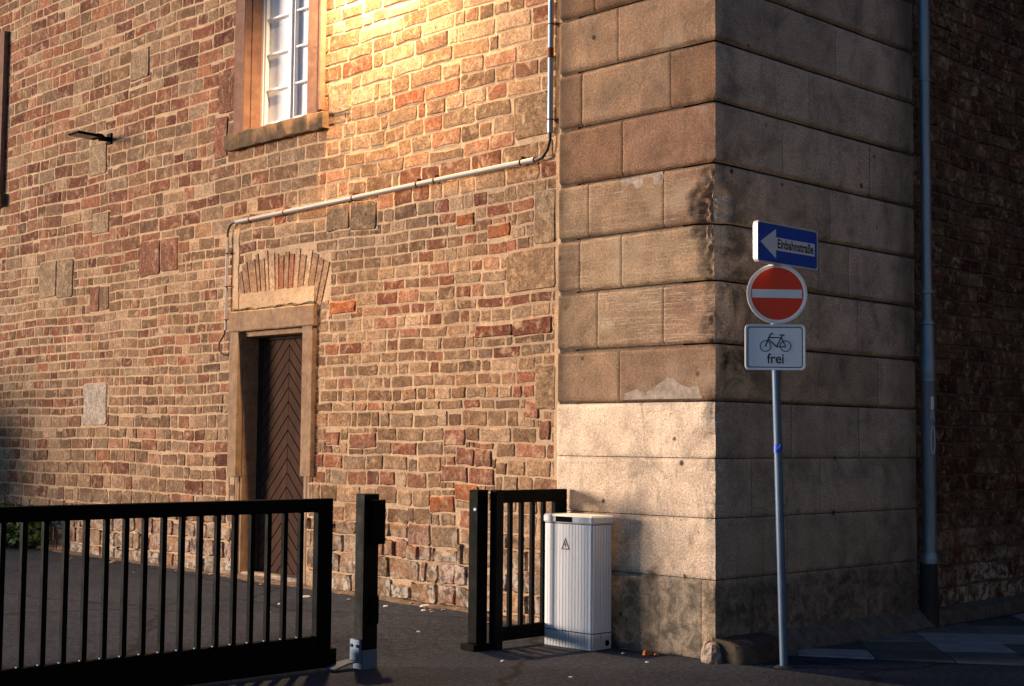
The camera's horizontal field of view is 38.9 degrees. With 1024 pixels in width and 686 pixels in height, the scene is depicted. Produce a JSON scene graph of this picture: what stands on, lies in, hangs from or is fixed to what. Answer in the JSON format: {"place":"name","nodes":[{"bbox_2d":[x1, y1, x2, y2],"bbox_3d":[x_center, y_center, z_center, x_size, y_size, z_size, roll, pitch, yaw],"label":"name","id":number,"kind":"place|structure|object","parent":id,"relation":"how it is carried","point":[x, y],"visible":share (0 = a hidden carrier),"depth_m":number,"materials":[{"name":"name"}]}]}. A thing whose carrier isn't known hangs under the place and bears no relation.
{"place":"outdoors","nodes":[
{"label":"outdoors","id":0,"kind":"place"},
{"bbox_2d":[2,545,1023,685],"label":"asphalt ground","id":1,"kind":"structure","parent":0,"point":[431,653],"depth_m":10.49,"materials":[{"name":"grey asphalt"}]},
{"bbox_2d":[0,500,49,548],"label":"bush","id":2,"kind":"object","parent":1,"relation":"on","point":[13,532],"visible":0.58,"depth_m":17.62,"materials":[{"name":"green plant"}]},
{"bbox_2d":[0,498,335,685],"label":"sliding gate","id":3,"kind":"structure","parent":1,"relation":"on","point":[215,661],"depth_m":9.04,"materials":[{"name":"black metal"}]},
{"bbox_2d":[10,544,524,624],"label":"sandy dirt","id":4,"kind":"structure","parent":1,"relation":"on","point":[390,598],"depth_m":13.88,"materials":[{"name":"brown soil"}]},
{"bbox_2d":[324,493,385,670],"bbox_3d":[-1.062,1.645,9.899,0.400,1.225,0.154,4,-5,-44],"label":"gate latch post","id":5,"kind":"object","parent":1,"relation":"on","point":[370,520],"visible":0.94,"depth_m":9.94,"materials":[{"name":"black metal"}]},
{"bbox_2d":[460,489,489,651],"bbox_3d":[-0.262,1.697,10.874,0.190,1.190,0.150,4,-5,-44],"label":"guide post","id":6,"kind":"object","parent":1,"relation":"on","point":[477,573],"visible":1,"depth_m":10.85,"materials":[{"name":"black metal"}]},
{"bbox_2d":[0,0,1023,664],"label":"sandstone building","id":7,"kind":"structure","parent":1,"relation":"on","point":[572,314],"depth_m":12.90,"materials":[{"name":"brick"}]},
{"bbox_2d":[0,31,8,207],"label":"window","id":8,"kind":"structure","parent":7,"relation":"in","point":[4,35],"depth_m":19.24,"materials":[{"name":"red stone"}]},
{"bbox_2d":[68,130,111,144],"bbox_3d":[-4.937,-2.434,17.073,0.490,0.130,0.250,4,-5,-44],"label":"wall flood lamp","id":9,"kind":"object","parent":7,"relation":"attached to","point":[92,136],"visible":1,"depth_m":17.01,"materials":[{"name":"black metal"}]},
{"bbox_2d":[218,237,232,355],"bbox_3d":[-2.999,-0.485,15.228,0.157,1.254,0.070,-1,-4,22],"label":"thin drop conduit","id":10,"kind":"object","parent":7,"relation":"attached to","point":[227,253],"visible":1,"depth_m":15.21,"materials":[{"name":"grey plastic"}]},
{"bbox_2d":[224,0,328,151],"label":"window","id":11,"kind":"structure","parent":7,"relation":"in","point":[280,45],"depth_m":15.15,"materials":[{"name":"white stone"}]},
{"bbox_2d":[226,0,558,236],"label":"wall conduit","id":12,"kind":"object","parent":7,"relation":"attached to","point":[522,160],"depth_m":12.58,"materials":[{"name":"grey plastic"}]},
{"bbox_2d":[917,0,946,627],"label":"downpipe","id":13,"kind":"object","parent":7,"relation":"attached to","point":[929,593],"visible":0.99,"depth_m":12.44,"materials":[{"name":"metal"}]},
{"bbox_2d":[489,489,566,650],"bbox_3d":[0.135,1.728,11.138,0.792,1.210,0.070,4,-5,-44],"label":"fence panel","id":14,"kind":"object","parent":1,"relation":"on","point":[499,633],"visible":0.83,"depth_m":11.01,"materials":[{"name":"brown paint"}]},
{"bbox_2d":[544,513,613,650],"bbox_3d":[0.504,1.830,11.117,0.254,1.030,0.522,4,-5,-44],"label":"utility cabinet","id":15,"kind":"object","parent":1,"relation":"on","point":[578,570],"visible":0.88,"depth_m":10.99,"materials":[{"name":"white plastic"}]},
{"bbox_2d":[642,649,658,654],"bbox_3d":[1.014,2.267,10.624,0.082,0.036,0.124,4,-5,-44],"label":"crumpled leaf","id":16,"kind":"object","parent":1,"relation":"on","point":[646,651],"visible":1,"depth_m":10.62,"materials":[{"name":"orange plant"}]},
{"bbox_2d":[745,220,817,668],"bbox_3d":[1.946,0.738,10.235,0.729,3.157,0.237,3,-5,-30],"label":"traffic sign post","id":17,"kind":"object","parent":1,"relation":"on","point":[776,293],"visible":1,"depth_m":10.23,"materials":[{"name":"metal"}]},
{"bbox_2d":[788,613,1023,665],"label":"pavement","id":18,"kind":"structure","parent":0,"point":[997,641],"depth_m":11.14,"materials":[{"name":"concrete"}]}
]}

